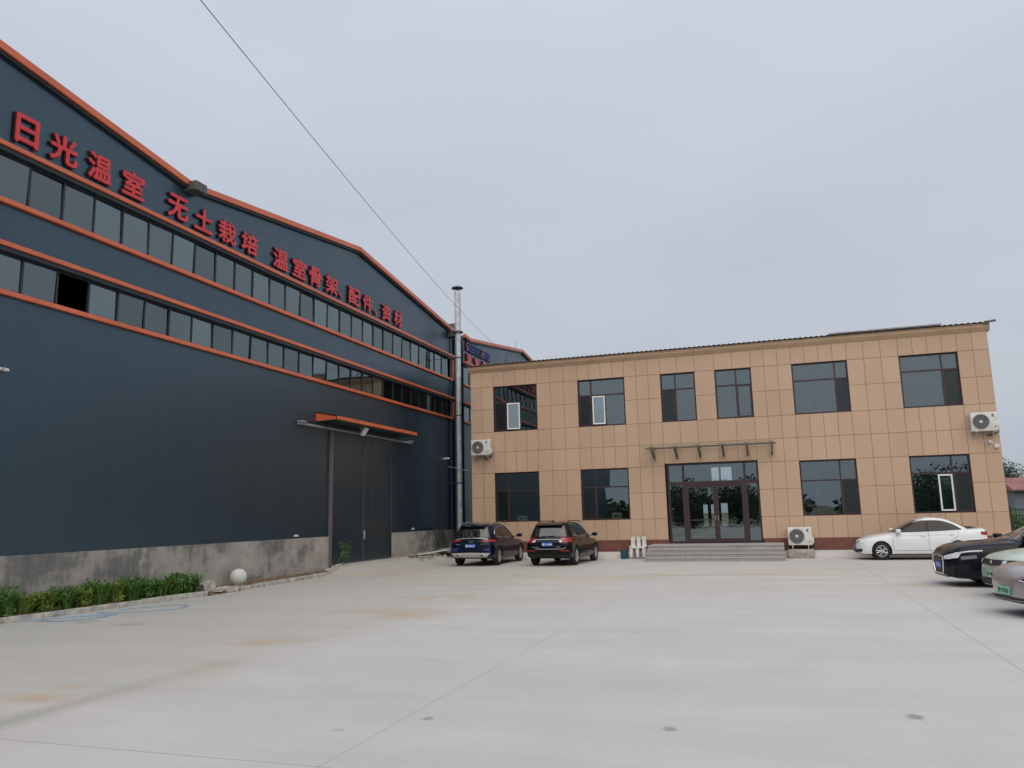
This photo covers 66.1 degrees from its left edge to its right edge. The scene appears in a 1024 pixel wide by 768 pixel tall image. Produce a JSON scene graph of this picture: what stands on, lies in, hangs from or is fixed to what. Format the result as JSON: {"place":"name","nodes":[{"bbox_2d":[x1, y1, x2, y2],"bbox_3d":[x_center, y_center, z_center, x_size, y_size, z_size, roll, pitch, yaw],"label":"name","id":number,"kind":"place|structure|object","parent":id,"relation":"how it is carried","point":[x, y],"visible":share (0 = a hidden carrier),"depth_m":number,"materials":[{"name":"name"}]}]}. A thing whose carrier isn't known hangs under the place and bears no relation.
{"place":"outdoors","nodes":[
{"label":"outdoors","id":0,"kind":"place"},
{"bbox_2d":[0,550,1023,767],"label":"yard","id":1,"kind":"structure","parent":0,"point":[837,659],"depth_m":9.94,"materials":[{"name":"concrete"}]},
{"bbox_2d":[14,613,117,621],"bbox_3d":[-9.399,4.958,16.647,1.954,0.022,0.842,4,-11,-30],"label":"garden hose","id":2,"kind":"object","parent":1,"relation":"on","point":[96,615],"visible":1,"depth_m":16.71,"materials":[{"name":"rubber"}]},
{"bbox_2d":[96,604,188,612],"bbox_3d":[-8.480,5.188,18.142,1.965,0.022,1.041,5,-11,-31],"label":"garden hose","id":3,"kind":"object","parent":1,"relation":"on","point":[146,610],"visible":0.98,"depth_m":18.04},
{"bbox_2d":[0,570,327,617],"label":"soil bed","id":4,"kind":"object","parent":1,"relation":"on","point":[245,583],"visible":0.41,"depth_m":23.37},
{"bbox_2d":[0,582,22,616],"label":"bush","id":5,"kind":"object","parent":4,"relation":"on","point":[7,607],"visible":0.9,"depth_m":16.42,"materials":[{"name":"green plant"}]},
{"bbox_2d":[13,591,41,613],"bbox_3d":[-10.496,4.704,16.863,0.843,0.554,0.838,-7,-11,31],"label":"bush","id":6,"kind":"object","parent":4,"relation":"on","point":[26,604],"visible":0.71,"depth_m":16.76,"materials":[{"name":"green plant"}]},
{"bbox_2d":[27,590,63,611],"bbox_3d":[-10.253,4.783,17.265,0.882,0.520,0.778,6,-12,-38],"label":"bush","id":7,"kind":"object","parent":4,"relation":"on","point":[49,601],"visible":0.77,"depth_m":17.17,"materials":[{"name":"green plant"}]},
{"bbox_2d":[48,585,83,609],"bbox_3d":[-10.095,4.827,17.747,0.896,0.601,0.873,0,-10,-5],"label":"bush","id":8,"kind":"object","parent":4,"relation":"on","point":[68,597],"visible":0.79,"depth_m":17.64,"materials":[{"name":"green plant"}]},
{"bbox_2d":[71,583,95,606],"bbox_3d":[-9.956,4.885,18.165,0.810,0.607,0.838,7,-13,-42],"label":"bush","id":9,"kind":"object","parent":4,"relation":"on","point":[84,597],"visible":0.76,"depth_m":18.04,"materials":[{"name":"green plant"}]},
{"bbox_2d":[79,578,113,604],"bbox_3d":[-9.788,4.909,18.579,0.926,0.712,0.920,2,-10,-17],"label":"bush","id":10,"kind":"object","parent":4,"relation":"on","point":[101,593],"visible":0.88,"depth_m":18.46,"materials":[{"name":"green plant"}]},
{"bbox_2d":[105,580,128,601],"bbox_3d":[-9.557,5.029,18.985,0.761,0.584,0.863,-2,-10,3],"label":"bush","id":11,"kind":"object","parent":4,"relation":"on","point":[116,594],"visible":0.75,"depth_m":18.87,"materials":[{"name":"green plant"}]},
{"bbox_2d":[113,576,147,600],"bbox_3d":[-9.418,5.061,19.414,0.971,0.675,0.945,-3,-10,12],"label":"bush","id":12,"kind":"object","parent":4,"relation":"on","point":[133,588],"visible":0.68,"depth_m":19.30,"materials":[{"name":"green plant"}]},
{"bbox_2d":[135,575,156,597],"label":"bush","id":13,"kind":"object","parent":4,"relation":"on","point":[149,592],"visible":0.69,"depth_m":19.75,"materials":[{"name":"green plant"}]},
{"bbox_2d":[149,577,171,596],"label":"bush","id":14,"kind":"object","parent":4,"relation":"on","point":[162,588],"visible":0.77,"depth_m":20.07,"materials":[{"name":"green plant"}]},
{"bbox_2d":[161,571,190,594],"bbox_3d":[-8.899,5.272,20.749,0.997,0.675,0.879,5,-11,-33],"label":"bush","id":15,"kind":"object","parent":4,"relation":"on","point":[177,582],"visible":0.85,"depth_m":20.58,"materials":[{"name":"green plant"}]},
{"bbox_2d":[182,572,204,593],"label":"bush","id":16,"kind":"object","parent":4,"relation":"on","point":[193,583],"visible":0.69,"depth_m":21.00,"materials":[{"name":"green plant"}]},
{"bbox_2d":[198,580,215,591],"bbox_3d":[-8.466,5.620,21.806,0.323,0.335,0.424,-8,-11,34],"label":"concrete block","id":17,"kind":"object","parent":4,"relation":"on","point":[208,585],"depth_m":21.70,"materials":[{"name":"concrete"}]},
{"bbox_2d":[230,569,246,585],"bbox_3d":[-8.102,5.725,23.297,0.490,0.500,0.490,-4,-10,18],"label":"concrete ball","id":18,"kind":"object","parent":4,"relation":"on","point":[238,577],"visible":0.94,"depth_m":23.13,"materials":[{"name":"white paint"}]},
{"bbox_2d":[0,563,343,624],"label":"kerb","id":19,"kind":"structure","parent":1,"relation":"on","point":[12,619],"depth_m":19.19,"materials":[{"name":"concrete"}]},
{"bbox_2d":[0,39,456,597],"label":"factory building","id":20,"kind":"structure","parent":1,"relation":"on","point":[180,395],"depth_m":22.59,"materials":[{"name":"metal"}]},
{"bbox_2d":[0,251,22,293],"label":"window","id":21,"kind":"structure","parent":20,"relation":"in","point":[10,265],"depth_m":17.52,"materials":[{"name":"grey glass"}]},
{"bbox_2d":[0,151,30,205],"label":"window","id":22,"kind":"structure","parent":20,"relation":"in","point":[14,173],"depth_m":17.78,"materials":[{"name":"grey glass"}]},
{"bbox_2d":[19,259,57,303],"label":"window","id":23,"kind":"structure","parent":20,"relation":"in","point":[38,281],"depth_m":18.18,"materials":[{"name":"grey glass"}]},
{"bbox_2d":[27,166,63,219],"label":"window","id":24,"kind":"structure","parent":20,"relation":"in","point":[45,190],"depth_m":18.53,"materials":[{"name":"grey glass"}]},
{"bbox_2d":[54,270,88,312],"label":"window","id":25,"kind":"structure","parent":20,"relation":"in","point":[57,279],"depth_m":18.71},
{"bbox_2d":[61,181,94,231],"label":"window","id":26,"kind":"structure","parent":20,"relation":"in","point":[77,208],"depth_m":19.40,"materials":[{"name":"grey glass"}]},
{"bbox_2d":[85,281,117,320],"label":"window","id":27,"kind":"structure","parent":20,"relation":"in","point":[101,300],"depth_m":19.88,"materials":[{"name":"grey glass"}]},
{"bbox_2d":[92,195,122,243],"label":"window","id":28,"kind":"structure","parent":20,"relation":"in","point":[107,216],"depth_m":20.25,"materials":[{"name":"grey glass"}]},
{"bbox_2d":[115,290,144,328],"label":"window","id":29,"kind":"structure","parent":20,"relation":"in","point":[129,308],"depth_m":20.76,"materials":[{"name":"grey glass"}]},
{"bbox_2d":[120,208,148,254],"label":"window","id":30,"kind":"structure","parent":20,"relation":"in","point":[134,227],"depth_m":21.12,"materials":[{"name":"grey glass"}]},
{"bbox_2d":[142,299,168,335],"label":"window","id":31,"kind":"structure","parent":20,"relation":"in","point":[155,315],"depth_m":21.62,"materials":[{"name":"grey glass"}]},
{"bbox_2d":[147,220,172,263],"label":"window","id":32,"kind":"structure","parent":20,"relation":"in","point":[159,244],"depth_m":21.98,"materials":[{"name":"grey glass"}]},
{"bbox_2d":[167,307,191,341],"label":"window","id":33,"kind":"structure","parent":20,"relation":"in","point":[179,322],"depth_m":22.48,"materials":[{"name":"grey glass"}]},
{"bbox_2d":[171,231,194,272],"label":"window","id":34,"kind":"structure","parent":20,"relation":"in","point":[182,255],"depth_m":22.84,"materials":[{"name":"grey glass"}]},
{"bbox_2d":[190,315,212,347],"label":"window","id":35,"kind":"structure","parent":20,"relation":"in","point":[201,329],"depth_m":23.34,"materials":[{"name":"grey glass"}]},
{"bbox_2d":[193,241,215,281],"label":"window","id":36,"kind":"structure","parent":20,"relation":"in","point":[204,257],"depth_m":23.69,"materials":[{"name":"grey glass"}]},
{"bbox_2d":[13,111,401,327],"bbox_3d":[-8.156,-4.381,26.994,0.055,0.752,19.668,-4,-10,18],"label":"wall sign","id":37,"kind":"object","parent":20,"relation":"attached to","point":[133,182],"visible":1,"depth_m":22.64,"materials":[{"name":"plastic"}]},
{"bbox_2d":[211,322,232,353],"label":"window","id":38,"kind":"structure","parent":20,"relation":"in","point":[221,334],"depth_m":24.20,"materials":[{"name":"grey glass"}]},
{"bbox_2d":[214,251,234,289],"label":"window","id":39,"kind":"structure","parent":20,"relation":"in","point":[224,265],"depth_m":24.55,"materials":[{"name":"grey glass"}]},
{"bbox_2d":[231,329,250,358],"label":"window","id":40,"kind":"structure","parent":20,"relation":"in","point":[240,340],"depth_m":25.07,"materials":[{"name":"grey glass"}]},
{"bbox_2d":[234,260,252,296],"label":"window","id":41,"kind":"structure","parent":20,"relation":"in","point":[242,272],"depth_m":25.42,"materials":[{"name":"grey glass"}]},
{"bbox_2d":[249,335,267,363],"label":"window","id":42,"kind":"structure","parent":20,"relation":"in","point":[258,346],"depth_m":25.92,"materials":[{"name":"grey glass"}]},
{"bbox_2d":[252,268,269,303],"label":"window","id":43,"kind":"structure","parent":20,"relation":"in","point":[260,280],"depth_m":26.29,"materials":[{"name":"grey glass"}]},
{"bbox_2d":[267,340,283,368],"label":"window","id":44,"kind":"structure","parent":20,"relation":"in","point":[274,350],"depth_m":26.78,"materials":[{"name":"grey glass"}]},
{"bbox_2d":[269,276,285,310],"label":"window","id":45,"kind":"structure","parent":20,"relation":"in","point":[276,287],"depth_m":27.15,"materials":[{"name":"grey glass"}]},
{"bbox_2d":[283,346,298,372],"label":"window","id":46,"kind":"structure","parent":20,"relation":"in","point":[290,355],"depth_m":27.63,"materials":[{"name":"grey glass"}]},
{"bbox_2d":[285,283,299,315],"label":"window","id":47,"kind":"structure","parent":20,"relation":"in","point":[292,294],"depth_m":28.00,"materials":[{"name":"grey glass"}]},
{"bbox_2d":[298,351,312,376],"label":"window","id":48,"kind":"structure","parent":20,"relation":"in","point":[304,359],"depth_m":28.48,"materials":[{"name":"grey glass"}]},
{"bbox_2d":[299,290,313,321],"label":"window","id":49,"kind":"structure","parent":20,"relation":"in","point":[306,300],"depth_m":28.85,"materials":[{"name":"grey glass"}]},
{"bbox_2d":[312,355,326,380],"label":"window","id":50,"kind":"structure","parent":20,"relation":"in","point":[318,364],"depth_m":29.35,"materials":[{"name":"grey glass"}]},
{"bbox_2d":[313,296,327,327],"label":"window","id":51,"kind":"structure","parent":20,"relation":"in","point":[319,306],"depth_m":29.71,"materials":[{"name":"grey glass"}]},
{"bbox_2d":[325,360,338,383],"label":"window","id":52,"kind":"structure","parent":20,"relation":"in","point":[331,367],"depth_m":30.21,"materials":[{"name":"grey glass"}]},
{"bbox_2d":[327,303,339,331],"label":"window","id":53,"kind":"structure","parent":20,"relation":"in","point":[332,311],"depth_m":30.58,"materials":[{"name":"grey glass"}]},
{"bbox_2d":[338,364,350,387],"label":"window","id":54,"kind":"structure","parent":20,"relation":"in","point":[343,371],"depth_m":31.05,"materials":[{"name":"grey glass"}]},
{"bbox_2d":[339,308,351,336],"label":"window","id":55,"kind":"structure","parent":20,"relation":"in","point":[344,316],"depth_m":31.44,"materials":[{"name":"grey glass"}]},
{"bbox_2d":[332,431,363,564],"bbox_3d":[-6.384,4.412,30.494,0.082,4.950,2.380,-4,-10,18],"label":"sliding door","id":56,"kind":"structure","parent":20,"relation":"in","point":[348,449],"depth_m":30.48,"materials":[{"name":"metal"}]},
{"bbox_2d":[350,368,361,390],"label":"window","id":57,"kind":"structure","parent":20,"relation":"in","point":[355,375],"depth_m":31.94,"materials":[{"name":"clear glass"}]},
{"bbox_2d":[351,314,362,341],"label":"window","id":58,"kind":"structure","parent":20,"relation":"in","point":[356,322],"depth_m":32.30,"materials":[{"name":"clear glass"}]},
{"bbox_2d":[362,319,372,345],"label":"window","id":59,"kind":"structure","parent":20,"relation":"in","point":[367,327],"depth_m":33.17,"materials":[{"name":"clear glass"}]},
{"bbox_2d":[362,372,372,393],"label":"window","id":60,"kind":"structure","parent":20,"relation":"in","point":[366,378],"depth_m":32.80,"materials":[{"name":"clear glass"}]},
{"bbox_2d":[372,375,382,396],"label":"window","id":61,"kind":"structure","parent":20,"relation":"in","point":[376,381],"depth_m":33.62,"materials":[{"name":"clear glass"}]},
{"bbox_2d":[363,437,391,560],"bbox_3d":[-5.595,4.778,32.790,0.120,4.950,2.450,-4,-10,18],"label":"sliding door","id":62,"kind":"structure","parent":20,"relation":"in","point":[377,479],"depth_m":32.74,"materials":[{"name":"metal"}]},
{"bbox_2d":[373,324,382,349],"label":"window","id":63,"kind":"structure","parent":20,"relation":"in","point":[377,330],"depth_m":34.04,"materials":[{"name":"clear glass"}]},
{"bbox_2d":[382,379,392,399],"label":"window","id":64,"kind":"structure","parent":20,"relation":"in","point":[386,385],"depth_m":34.49,"materials":[{"name":"black glass"}]},
{"bbox_2d":[383,328,392,353],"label":"window","id":65,"kind":"structure","parent":20,"relation":"in","point":[387,335],"depth_m":34.89,"materials":[{"name":"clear glass"}]},
{"bbox_2d":[392,333,401,357],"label":"window","id":66,"kind":"structure","parent":20,"relation":"in","point":[397,340],"depth_m":35.75,"materials":[{"name":"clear glass"}]},
{"bbox_2d":[392,382,401,401],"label":"window","id":67,"kind":"structure","parent":20,"relation":"in","point":[396,388],"depth_m":35.35,"materials":[{"name":"black glass"}]},
{"bbox_2d":[401,337,410,360],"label":"window","id":68,"kind":"structure","parent":20,"relation":"in","point":[405,354],"depth_m":36.61,"materials":[{"name":"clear glass"}]},
{"bbox_2d":[401,385,410,404],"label":"window","id":69,"kind":"structure","parent":20,"relation":"in","point":[405,391],"depth_m":36.22,"materials":[{"name":"black glass"}]},
{"bbox_2d":[410,341,418,363],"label":"window","id":70,"kind":"structure","parent":20,"relation":"in","point":[413,346],"depth_m":37.43,"materials":[{"name":"clear glass"}]},
{"bbox_2d":[410,388,418,407],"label":"window","id":71,"kind":"structure","parent":20,"relation":"in","point":[414,394],"depth_m":37.12,"materials":[{"name":"black glass"}]},
{"bbox_2d":[418,345,426,367],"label":"window","id":72,"kind":"structure","parent":20,"relation":"in","point":[421,350],"depth_m":38.28,"materials":[{"name":"grey glass"}]},
{"bbox_2d":[419,391,426,409],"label":"window","id":73,"kind":"structure","parent":20,"relation":"in","point":[422,396],"depth_m":38.00,"materials":[{"name":"black glass"}]},
{"bbox_2d":[426,349,433,370],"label":"window","id":74,"kind":"structure","parent":20,"relation":"in","point":[429,354],"depth_m":39.16,"materials":[{"name":"grey glass"}]},
{"bbox_2d":[434,352,441,373],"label":"window","id":75,"kind":"structure","parent":20,"relation":"in","point":[437,357],"depth_m":40.04,"materials":[{"name":"grey glass"}]},
{"bbox_2d":[445,286,462,531],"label":"flue pipe","id":76,"kind":"object","parent":20,"relation":"attached to","point":[457,332],"visible":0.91,"depth_m":40.02,"materials":[{"name":"metal"}]},
{"bbox_2d":[451,522,523,564],"bbox_3d":[-0.933,6.707,33.353,2.200,1.718,4.705,-4,-10,18],"label":"parked car","id":77,"kind":"object","parent":1,"relation":"on","point":[496,542],"visible":1,"depth_m":31.50,"materials":[{"name":"blue paint"}]},
{"bbox_2d":[527,520,598,564],"bbox_3d":[2.178,6.455,32.313,2.200,1.730,4.676,-5,-10,21],"label":"parked car","id":78,"kind":"object","parent":1,"relation":"on","point":[574,542],"visible":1,"depth_m":30.45,"materials":[{"name":"black paint"}]},
{"bbox_2d":[629,537,646,556],"bbox_3d":[5.414,6.993,33.785,0.740,0.840,0.480,-4,-10,18],"label":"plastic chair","id":79,"kind":"object","parent":1,"relation":"on","point":[643,547],"visible":1,"depth_m":33.90,"materials":[{"name":"plastic"}]},
{"bbox_2d":[645,542,784,561],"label":"entrance steps","id":80,"kind":"structure","parent":1,"relation":"on","point":[715,552],"depth_m":31.19,"materials":[{"name":"grey tile"}]},
{"bbox_2d":[788,549,814,557],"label":"concrete slab","id":81,"kind":"structure","parent":1,"relation":"on","point":[801,553],"depth_m":31.52,"materials":[{"name":"concrete"}]},
{"bbox_2d":[787,527,813,548],"bbox_3d":[11.767,6.318,32.035,0.990,0.970,0.370,-4,-10,18],"label":"air conditioner","id":82,"kind":"object","parent":81,"relation":"on","point":[799,535],"visible":1,"depth_m":31.91,"materials":[{"name":"white plastic"}]},
{"bbox_2d":[854,514,987,559],"bbox_3d":[15.300,5.756,29.708,4.444,1.648,2.040,-4,-10,18],"label":"parked car","id":83,"kind":"object","parent":1,"relation":"on","point":[923,536],"visible":0.8,"depth_m":29.02,"materials":[{"name":"white paint"}]},
{"bbox_2d":[932,526,1023,585],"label":"parked car","id":84,"kind":"object","parent":1,"relation":"on","point":[960,559],"visible":0.65,"depth_m":18.93,"materials":[{"name":"black paint"}]},
{"bbox_2d":[981,548,1023,584],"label":"parked car","id":85,"kind":"object","parent":1,"relation":"on","point":[991,561],"visible":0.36,"depth_m":16.73,"materials":[{"name":"white paint"}]},
{"bbox_2d":[990,561,1023,603],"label":"parked car","id":86,"kind":"object","parent":1,"relation":"on","point":[1008,581],"visible":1,"depth_m":13.94,"materials":[{"name":"silver metal"}]},
{"bbox_2d":[0,0,1023,512],"label":"sky","id":87,"kind":"structure","parent":0,"point":[593,177],"materials":[{"name":"grey"}]},
{"bbox_2d":[704,513,728,525],"bbox_3d":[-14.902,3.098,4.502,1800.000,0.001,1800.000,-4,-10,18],"label":"ground","id":88,"kind":"structure","parent":0,"point":[725,520],"depth_m":168.69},
{"bbox_2d":[449,323,532,523],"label":"factory building","id":89,"kind":"structure","parent":88,"relation":"on","point":[497,356],"depth_m":43.56,"materials":[{"name":"metal"}]},
{"bbox_2d":[466,342,490,364],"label":"wall sign","id":90,"kind":"object","parent":89,"relation":"attached to","point":[475,351],"visible":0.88,"depth_m":45.20,"materials":[{"name":"plastic"}]},
{"bbox_2d":[466,319,1011,551],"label":"office building","id":91,"kind":"structure","parent":88,"relation":"on","point":[843,441],"depth_m":34.45,"materials":[{"name":"tile"}]},
{"bbox_2d":[471,439,492,460],"bbox_3d":[-1.409,3.119,37.028,0.990,0.970,0.370,-4,-10,18],"label":"air conditioner","id":92,"kind":"object","parent":91,"relation":"attached to","point":[481,447],"visible":1,"depth_m":36.91,"materials":[{"name":"white plastic"}]},
{"bbox_2d":[493,384,537,431],"bbox_3d":[0.156,1.137,37.124,2.159,2.166,0.239,-4,-10,18],"label":"window","id":93,"kind":"structure","parent":91,"relation":"in","point":[501,419],"depth_m":37.32,"materials":[{"name":"glass"}]},
{"bbox_2d":[495,471,539,521],"bbox_3d":[0.264,5.234,36.478,2.159,2.268,0.155,-4,-10,18],"label":"window","id":94,"kind":"structure","parent":91,"relation":"in","point":[502,497],"depth_m":36.65,"materials":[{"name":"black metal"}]},
{"bbox_2d":[577,377,625,426],"bbox_3d":[4.077,0.834,35.861,2.173,2.166,0.233,-4,-10,18],"label":"window","id":95,"kind":"structure","parent":91,"relation":"in","point":[585,403],"depth_m":36.06,"materials":[{"name":"glass"}]},
{"bbox_2d":[581,468,630,519],"bbox_3d":[4.184,4.931,35.212,2.173,2.268,0.155,-4,-10,18],"label":"window","id":96,"kind":"structure","parent":91,"relation":"in","point":[589,495],"depth_m":35.39,"materials":[{"name":"black metal"}]},
{"bbox_2d":[660,372,696,421],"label":"window","id":97,"kind":"structure","parent":91,"relation":"in","point":[669,412],"depth_m":34.93,"materials":[{"name":"glass"}]},
{"bbox_2d":[686,484,718,542],"bbox_3d":[8.156,5.573,33.805,1.232,2.462,0.115,-4,-10,18],"label":"glass door","id":98,"kind":"structure","parent":91,"relation":"in","point":[711,540],"depth_m":33.77,"materials":[{"name":"brown metal"}]},
{"bbox_2d":[715,483,747,542],"bbox_3d":[9.309,5.484,33.432,1.182,2.462,0.115,-4,-10,18],"label":"glass door","id":99,"kind":"structure","parent":91,"relation":"in","point":[721,540],"depth_m":33.40,"materials":[{"name":"brown metal"}]},
{"bbox_2d":[714,367,753,418],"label":"window","id":100,"kind":"structure","parent":91,"relation":"in","point":[726,388],"depth_m":34.19,"materials":[{"name":"black glass"}]},
{"bbox_2d":[791,360,850,414],"bbox_3d":[12.957,0.154,33.034,2.197,2.166,0.155,-4,-10,18],"label":"window","id":101,"kind":"structure","parent":91,"relation":"in","point":[842,392],"depth_m":32.82,"materials":[{"name":"black glass"}]},
{"bbox_2d":[799,458,860,515],"bbox_3d":[13.052,4.245,32.348,2.197,2.268,0.155,-4,-10,18],"label":"window","id":102,"kind":"structure","parent":91,"relation":"in","point":[850,496],"depth_m":32.13,"materials":[{"name":"black metal"}]},
{"bbox_2d":[898,352,962,407],"bbox_3d":[16.876,-0.149,31.768,2.151,2.166,0.155,-4,-10,18],"label":"window","id":103,"kind":"structure","parent":91,"relation":"in","point":[951,382],"depth_m":31.57,"materials":[{"name":"black glass"}]},
{"bbox_2d":[909,454,975,512],"bbox_3d":[16.968,3.941,31.073,2.151,2.268,0.175,-4,-10,18],"label":"window","id":104,"kind":"structure","parent":91,"relation":"in","point":[961,481],"depth_m":30.88,"materials":[{"name":"black glass"}]},
{"bbox_2d":[968,412,999,437],"bbox_3d":[18.407,1.597,30.627,0.990,0.970,0.370,-4,-10,18],"label":"air conditioner","id":105,"kind":"object","parent":91,"relation":"attached to","point":[983,421],"visible":1,"depth_m":30.52,"materials":[{"name":"white plastic"}]},
{"bbox_2d":[1002,457,1023,477],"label":"tree","id":106,"kind":"object","parent":88,"relation":"on","point":[1010,469],"visible":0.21,"depth_m":79.27,"materials":[{"name":"green plant"}]},
{"bbox_2d":[1011,506,1023,529],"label":"shrub","id":107,"kind":"object","parent":88,"relation":"on","point":[1016,520],"visible":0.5,"depth_m":45.66,"materials":[{"name":"green plant"}]},
{"bbox_2d":[1005,477,1023,527],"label":"house","id":108,"kind":"structure","parent":0,"point":[1015,491],"depth_m":60.75,"materials":[{"name":"red tile"}]},
{"bbox_3d":[-0.137,-1.444,38.246,0.607,1.200,0.229,-4,-10,18],"label":"cable bracket","id":109,"kind":"object","parent":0,"visible":0},
{"bbox_2d":[200,0,505,354],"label":"overhead cable","id":110,"kind":"object","parent":109,"relation":"attached to","point":[322,149],"visible":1,"depth_m":10.78,"materials":[{"name":"metal"}]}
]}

